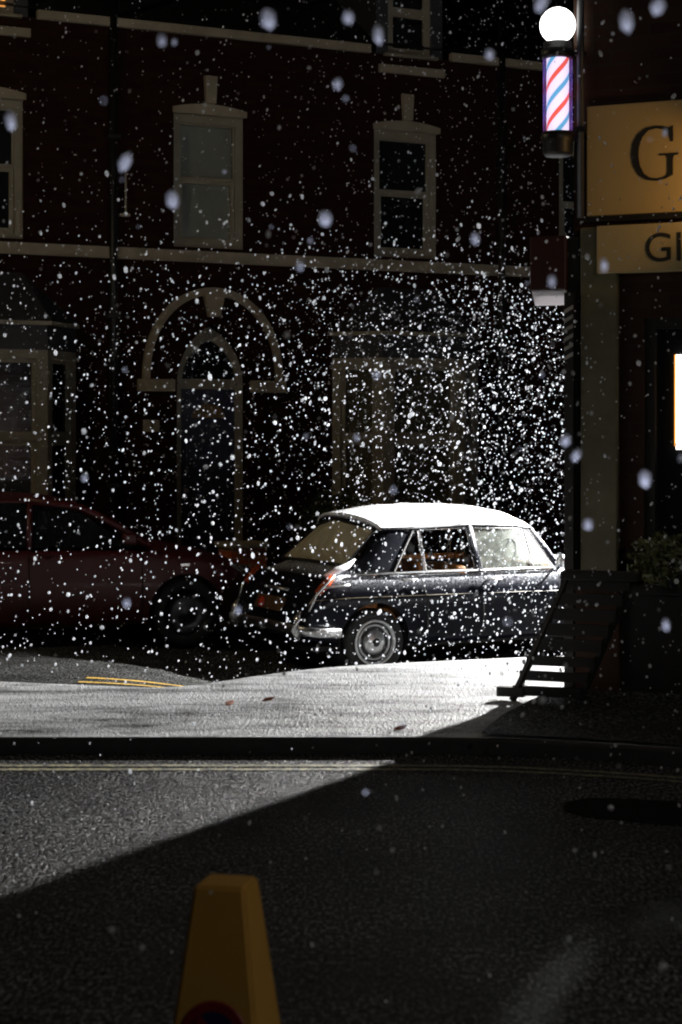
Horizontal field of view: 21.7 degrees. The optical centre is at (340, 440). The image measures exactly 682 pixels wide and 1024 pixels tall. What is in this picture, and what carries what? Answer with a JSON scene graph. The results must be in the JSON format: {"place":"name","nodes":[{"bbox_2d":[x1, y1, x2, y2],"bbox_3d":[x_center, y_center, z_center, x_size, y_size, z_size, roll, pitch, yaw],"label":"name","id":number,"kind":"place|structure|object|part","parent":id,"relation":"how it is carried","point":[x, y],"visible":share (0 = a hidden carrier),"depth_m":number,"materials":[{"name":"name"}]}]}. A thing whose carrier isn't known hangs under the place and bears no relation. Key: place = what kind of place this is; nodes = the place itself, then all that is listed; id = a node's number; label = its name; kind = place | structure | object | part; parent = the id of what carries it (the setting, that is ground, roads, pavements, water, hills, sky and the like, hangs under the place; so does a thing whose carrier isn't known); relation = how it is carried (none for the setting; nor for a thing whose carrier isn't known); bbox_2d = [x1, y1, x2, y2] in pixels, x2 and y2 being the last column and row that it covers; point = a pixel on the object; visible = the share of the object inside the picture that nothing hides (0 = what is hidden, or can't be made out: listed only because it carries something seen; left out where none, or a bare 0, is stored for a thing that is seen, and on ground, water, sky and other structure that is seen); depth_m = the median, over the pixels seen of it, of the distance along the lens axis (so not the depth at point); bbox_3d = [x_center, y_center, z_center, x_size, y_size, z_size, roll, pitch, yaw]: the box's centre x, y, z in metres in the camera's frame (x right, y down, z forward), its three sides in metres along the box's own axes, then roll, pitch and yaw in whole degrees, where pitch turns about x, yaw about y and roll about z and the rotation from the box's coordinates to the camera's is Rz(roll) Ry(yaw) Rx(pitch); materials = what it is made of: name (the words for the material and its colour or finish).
{"place":"outdoors","nodes":[
{"label":"outdoors","id":0,"kind":"place"},
{"bbox_2d":[6,111,15,130],"bbox_3d":[-0.550,-0.533,2.960,0.016,0.035,0.017,0,0,0],"label":"snowflake","id":1,"kind":"object","parent":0,"point":[10,120],"visible":1,"depth_m":2.96,"materials":[{"name":"white"}]},
{"bbox_2d":[119,152,131,171],"bbox_3d":[-0.404,-0.522,3.330,0.026,0.036,0.018,0,0,16],"label":"snowflake","id":2,"kind":"object","parent":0,"point":[125,162],"visible":1,"depth_m":3.32,"materials":[{"name":"white"}]},
{"bbox_2d":[159,34,164,45],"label":"snowflake","id":3,"kind":"object","parent":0,"point":[161,40],"visible":1,"depth_m":2.59,"materials":[{"name":"white"}]},
{"bbox_2d":[167,190,177,206],"bbox_3d":[-0.298,-0.427,3.145,0.023,0.034,0.018,0,0,-23],"label":"snowflake","id":4,"kind":"object","parent":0,"point":[172,197],"visible":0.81,"depth_m":3.14,"materials":[{"name":"white"}]},
{"bbox_2d":[214,540,270,568],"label":"garden pier","id":5,"kind":"structure","parent":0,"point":[247,547],"depth_m":18.19,"materials":[{"name":"red brick"}]},
{"bbox_2d":[261,8,274,28],"bbox_3d":[-0.114,-0.659,2.775,0.023,0.035,0.019,0,0,-23],"label":"snowflake","id":6,"kind":"object","parent":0,"point":[268,19],"visible":1,"depth_m":2.77,"materials":[{"name":"white"}]},
{"bbox_2d":[0,620,563,686],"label":"road","id":7,"kind":"structure","parent":0,"point":[62,645],"depth_m":14.99,"materials":[{"name":"grey asphalt"}]},
{"bbox_2d":[0,492,250,647],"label":"red car","id":8,"kind":"object","parent":7,"relation":"on","point":[106,593],"visible":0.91,"depth_m":15.35,"materials":[{"name":"paint"}]},
{"bbox_3d":[-3.138,0.720,15.068,0.960,0.382,0.175,0,0,-19],"label":"rear door window","id":9,"kind":"part","parent":8,"relation":"part of","materials":[{"name":"black glass"}]},
{"bbox_3d":[-2.685,0.727,16.671,0.880,0.389,0.178,0,0,-19],"label":"front door window","id":10,"kind":"part","parent":8,"relation":"part of","materials":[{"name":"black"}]},
{"bbox_3d":[-2.239,0.727,15.374,0.880,0.389,0.178,0,0,-19],"label":"front door window","id":11,"kind":"part","parent":8,"relation":"part of","materials":[{"name":"black glass"}]},
{"bbox_2d":[79,677,180,686],"bbox_3d":[-0.845,1.625,11.915,1.804,0.143,0.458,0,0,-6],"label":"double yellow line","id":12,"kind":"object","parent":7,"relation":"on","point":[124,683],"visible":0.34,"depth_m":11.99,"materials":[{"name":"paint"}]},
{"bbox_2d":[229,502,563,666],"bbox_3d":[1.031,1.198,15.292,3.809,1.348,1.717,0,0,-27],"label":"classic car","id":13,"kind":"object","parent":7,"relation":"on","point":[321,536],"visible":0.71,"depth_m":14.45,"materials":[{"name":"black paint"}]},
{"bbox_3d":[-0.099,0.819,14.716,0.332,0.344,1.150,0,0,-27],"label":"rear window","id":14,"kind":"part","parent":13,"relation":"part of","materials":[{"name":"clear glass"}]},
{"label":"quarter window","id":15,"kind":"part","parent":13,"relation":"part of","materials":[{"name":"silver metal"}]},
{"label":"rear door window","id":16,"kind":"part","parent":13,"relation":"part of","materials":[{"name":"silver metal"}]},
{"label":"front door window","id":17,"kind":"part","parent":13,"relation":"part of","materials":[{"name":"silver metal"}]},
{"bbox_2d":[298,261,301,269],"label":"snowflake","id":18,"kind":"object","parent":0,"point":[299,265],"visible":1,"depth_m":2.77,"materials":[{"name":"white"}]},
{"bbox_2d":[319,211,330,225],"bbox_3d":[-0.026,-0.370,2.960,0.021,0.024,0.018,0,0,0],"label":"snowflake","id":19,"kind":"object","parent":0,"point":[325,218],"visible":1,"depth_m":2.95,"materials":[{"name":"white"}]},
{"bbox_2d":[293,486,370,563],"bbox_3d":[-0.091,1.117,18.901,0.878,1.279,0.862,0,0,0],"label":"garden bush","id":20,"kind":"object","parent":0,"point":[314,509],"visible":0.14,"depth_m":18.84,"materials":[{"name":"green plant"}]},
{"bbox_2d":[334,79,340,88],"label":"snowflake","id":21,"kind":"object","parent":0,"point":[337,83],"visible":1,"depth_m":2.77,"materials":[{"name":"white"}]},
{"bbox_2d":[0,754,681,1023],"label":"road","id":22,"kind":"structure","parent":0,"point":[413,931],"depth_m":6.20,"materials":[{"name":"grey asphalt"}]},
{"bbox_2d":[174,874,279,1023],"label":"traffic cone","id":23,"kind":"object","parent":22,"relation":"on","point":[226,975],"visible":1,"depth_m":4.21,"materials":[{"name":"yellow plastic"}]},
{"bbox_2d":[0,737,681,765],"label":"kerb","id":24,"kind":"structure","parent":22,"relation":"on","point":[337,745],"depth_m":8.80,"materials":[{"name":"concrete"}]},
{"bbox_2d":[0,764,681,782],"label":"double yellow line","id":25,"kind":"object","parent":22,"relation":"on","point":[337,768],"visible":1,"depth_m":8.39,"materials":[{"name":"paint"}]},
{"bbox_2d":[563,798,681,824],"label":"road patch","id":26,"kind":"object","parent":22,"relation":"on","point":[655,811],"visible":1,"depth_m":7.46,"materials":[{"name":"black asphalt"}]},
{"bbox_2d":[0,657,681,748],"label":"pavement","id":27,"kind":"structure","parent":0,"point":[364,707],"depth_m":9.85,"materials":[{"name":"grey concrete"}]},
{"bbox_2d":[226,700,233,705],"bbox_3d":[-0.618,1.454,9.870,0.039,0.014,0.079,13,15,28],"label":"fallen leaf","id":28,"kind":"object","parent":27,"relation":"on","point":[230,702],"visible":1,"depth_m":9.87,"materials":[{"name":"brown plant"}]},
{"bbox_2d":[262,697,274,700],"bbox_3d":[-0.409,1.454,10.019,0.079,0.014,0.039,-8,13,-10],"label":"fallen leaf","id":29,"kind":"object","parent":27,"relation":"on","point":[267,698],"visible":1,"depth_m":10.02,"materials":[{"name":"brown plant"}]},
{"bbox_2d":[394,725,406,729],"bbox_3d":[0.301,1.454,9.019,0.079,0.014,0.039,-9,15,-20],"label":"fallen leaf","id":30,"kind":"object","parent":27,"relation":"on","point":[400,727],"visible":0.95,"depth_m":9.02,"materials":[{"name":"brown plant"}]},
{"bbox_2d":[567,0,681,693],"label":"corner shop","id":31,"kind":"structure","parent":27,"relation":"on","point":[650,41],"depth_m":10.36,"materials":[{"name":"brown brick"}]},
{"bbox_2d":[530,235,567,305],"bbox_3d":[1.268,-1.011,10.623,0.235,0.399,0.280,0,0,23],"label":"projecting box","id":32,"kind":"object","parent":31,"relation":"attached to","point":[552,252],"visible":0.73,"depth_m":10.50,"materials":[{"name":"red paint"}]},
{"bbox_2d":[540,7,586,157],"bbox_3d":[1.324,-2.112,10.460,0.309,0.875,0.210,0,0,0],"label":"barber pole","id":33,"kind":"object","parent":31,"relation":"attached to","point":[557,29],"visible":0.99,"depth_m":10.40,"materials":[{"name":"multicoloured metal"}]},
{"bbox_2d":[574,0,586,217],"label":"drainpipe","id":34,"kind":"object","parent":31,"relation":"attached to","point":[580,129],"visible":0.92,"depth_m":10.41,"materials":[{"name":"black metal"}]},
{"bbox_2d":[583,100,681,223],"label":"fascia sign","id":35,"kind":"object","parent":31,"relation":"attached to","point":[654,161],"visible":0.98,"depth_m":10.31,"materials":[{"name":"beige metal"}]},
{"bbox_2d":[597,222,681,273],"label":"sign","id":36,"kind":"object","parent":31,"relation":"attached to","point":[646,255],"visible":1,"depth_m":10.24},
{"bbox_2d":[626,531,681,588],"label":"bush","id":37,"kind":"object","parent":31,"relation":"on","point":[665,575],"depth_m":10.08,"materials":[{"name":"green plant"}]},
{"bbox_2d":[645,318,681,563],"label":"shop window","id":38,"kind":"structure","parent":31,"relation":"in","point":[663,466],"depth_m":10.34,"materials":[{"name":"black glass"}]},
{"bbox_2d":[0,0,681,1002],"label":"falling snow","id":39,"kind":"structure","parent":0,"point":[410,548],"depth_m":12.17,"materials":[{"name":"white snow"}]},
{"bbox_2d":[343,11,353,23],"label":"snowflake","id":40,"kind":"object","parent":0,"point":[348,16],"visible":1,"depth_m":2.96,"materials":[{"name":"white"}]},
{"bbox_2d":[374,25,382,44],"bbox_3d":[0.060,-0.655,2.868,0.015,0.033,0.016,0,0,0],"label":"snowflake","id":41,"kind":"object","parent":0,"point":[378,36],"visible":1,"depth_m":2.86,"materials":[{"name":"white"}]},
{"bbox_2d":[472,233,478,243],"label":"snowflake","id":42,"kind":"object","parent":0,"point":[475,240],"visible":1,"depth_m":3.14,"materials":[{"name":"white"}]},
{"bbox_2d":[485,49,493,58],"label":"snowflake","id":43,"kind":"object","parent":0,"point":[489,54],"visible":1,"depth_m":2.96,"materials":[{"name":"white"}]},
{"bbox_2d":[535,0,548,11],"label":"snowflake","id":44,"kind":"object","parent":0,"point":[540,5],"visible":1,"depth_m":2.86,"materials":[{"name":"white"}]},
{"bbox_2d":[549,276,554,285],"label":"snowflake","id":45,"kind":"object","parent":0,"point":[551,281],"visible":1,"depth_m":2.77,"materials":[{"name":"white"}]},
{"bbox_2d":[444,737,678,748],"bbox_3d":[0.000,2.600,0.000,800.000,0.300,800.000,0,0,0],"label":"curb","id":46,"kind":"structure","parent":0,"point":[549,740],"depth_m":14.54,"materials":[{"name":"grey concrete"}]},
{"bbox_2d":[561,435,569,445],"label":"snowflake","id":47,"kind":"object","parent":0,"point":[565,440],"visible":1,"depth_m":2.96,"materials":[{"name":"white"}]},
{"bbox_2d":[572,449,580,460],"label":"snowflake","id":48,"kind":"object","parent":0,"point":[576,455],"visible":1,"depth_m":2.77,"materials":[{"name":"white"}]},
{"bbox_2d":[482,690,681,744],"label":"shop forecourt","id":49,"kind":"structure","parent":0,"point":[629,715],"depth_m":9.30,"materials":[{"name":"white concrete"}]},
{"bbox_2d":[496,570,641,700],"bbox_3d":[1.278,1.101,9.987,0.808,0.748,0.124,0,0,20],"label":"slatted frame","id":50,"kind":"object","parent":49,"relation":"on","point":[624,581],"visible":0.98,"depth_m":9.94,"materials":[{"name":"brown wood"}]},
{"bbox_2d":[564,292,575,687],"bbox_3d":[1.345,0.300,10.439,0.056,2.340,0.058,0,0,23],"label":"striped post","id":51,"kind":"object","parent":49,"relation":"on","point":[569,431],"visible":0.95,"depth_m":10.41,"materials":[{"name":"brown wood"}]},
{"bbox_2d":[584,520,591,528],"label":"snowflake","id":52,"kind":"object","parent":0,"point":[587,524],"visible":1,"depth_m":2.77,"materials":[{"name":"white"}]},
{"bbox_2d":[601,258,606,270],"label":"snowflake","id":53,"kind":"object","parent":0,"point":[604,264],"visible":1,"depth_m":2.96,"materials":[{"name":"white"}]},
{"bbox_2d":[620,9,632,32],"bbox_3d":[0.431,-0.634,2.683,0.017,0.039,0.021,0,0,0],"label":"snowflake","id":54,"kind":"object","parent":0,"point":[626,20],"visible":1,"depth_m":2.68,"materials":[{"name":"white"}]},
{"bbox_2d":[640,470,649,487],"bbox_3d":[0.506,0.063,2.960,0.020,0.030,0.016,0,0,-23],"label":"snowflake","id":55,"kind":"object","parent":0,"point":[644,478],"visible":1,"depth_m":2.95,"materials":[{"name":"white"}]},
{"bbox_2d":[651,0,664,14],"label":"snowflake","id":56,"kind":"object","parent":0,"point":[657,6],"visible":1,"depth_m":2.68,"materials":[{"name":"white"}]},
{"bbox_2d":[663,619,668,629],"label":"snowflake","id":57,"kind":"object","parent":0,"point":[665,624],"visible":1,"depth_m":2.77,"materials":[{"name":"white"}]},
{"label":"far pavement","id":58,"kind":"structure","parent":0,"visible":0},
{"bbox_2d":[0,0,109,540],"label":"terraced house","id":59,"kind":"structure","parent":58,"relation":"on","point":[64,75],"depth_m":20.63,"materials":[{"name":"red brick"}]},
{"bbox_2d":[0,99,22,238],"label":"window","id":60,"kind":"structure","parent":59,"relation":"in","point":[11,148],"depth_m":20.56,"materials":[{"name":"beige paint"}]},
{"bbox_2d":[0,272,78,540],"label":"bay window","id":61,"kind":"structure","parent":59,"relation":"in","point":[20,343],"depth_m":20.11,"materials":[{"name":"beige stone"}]},
{"bbox_2d":[28,0,498,566],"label":"terraced house","id":62,"kind":"structure","parent":58,"relation":"on","point":[258,164],"depth_m":21.97,"materials":[{"name":"red brick"}]},
{"bbox_2d":[106,0,120,520],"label":"downpipe","id":63,"kind":"object","parent":62,"relation":"attached to","point":[113,136],"visible":0.81,"depth_m":20.87,"materials":[{"name":"black metal"}]},
{"bbox_2d":[118,170,129,216],"bbox_3d":[-2.557,-2.935,20.986,0.120,0.570,0.080,0,0,-25],"label":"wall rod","id":64,"kind":"object","parent":62,"relation":"attached to","point":[123,215],"depth_m":20.96,"materials":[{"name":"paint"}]},
{"bbox_2d":[143,420,158,431],"bbox_3d":[-2.257,-0.180,21.147,0.200,0.140,0.023,0,0,-25],"label":"wall plaque","id":65,"kind":"object","parent":62,"relation":"attached to","point":[148,424],"visible":0.94,"depth_m":21.13,"materials":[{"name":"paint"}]},
{"bbox_2d":[181,389,234,553],"bbox_3d":[-1.622,0.560,21.641,0.705,2.380,0.085,0,0,-25],"label":"door","id":66,"kind":"structure","parent":62,"relation":"in","point":[199,523],"depth_m":21.64,"materials":[{"name":"blue paint"}]},
{"bbox_2d":[174,114,242,249],"bbox_3d":[-1.642,-3.135,21.604,0.920,1.610,0.115,0,0,-25],"label":"window","id":67,"kind":"structure","parent":62,"relation":"in","point":[209,165],"depth_m":21.64,"materials":[{"name":"grey glass"}]},
{"bbox_2d":[374,130,435,258],"bbox_3d":[0.778,-3.135,22.732,0.920,1.610,0.115,0,0,-25],"label":"window","id":68,"kind":"structure","parent":62,"relation":"in","point":[388,143],"depth_m":22.74,"materials":[{"name":"black glass"}]},
{"bbox_2d":[329,287,480,560],"bbox_3d":[0.934,-0.100,22.395,2.200,3.700,0.603,0,0,-25],"label":"bay window","id":69,"kind":"structure","parent":62,"relation":"in","point":[428,327],"depth_m":22.19,"materials":[{"name":"beige stone"}]},
{"bbox_2d":[297,0,573,553],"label":"terraced house","id":70,"kind":"structure","parent":58,"relation":"on","point":[549,180],"depth_m":23.42,"materials":[{"name":"red brick"}]},
{"bbox_2d":[494,21,508,553],"bbox_3d":[2.089,-1.850,23.136,0.150,7.200,0.120,0,0,-25],"label":"downpipe","id":71,"kind":"object","parent":70,"relation":"attached to","point":[499,166],"visible":0.81,"depth_m":23.09,"materials":[{"name":"black metal"}]},
{"bbox_2d":[559,146,573,236],"bbox_3d":[3.243,-3.135,23.882,0.900,1.610,0.115,0,0,-25],"label":"window","id":72,"kind":"structure","parent":70,"relation":"in","point":[566,171],"depth_m":23.78,"materials":[{"name":"beige paint"}]}
]}

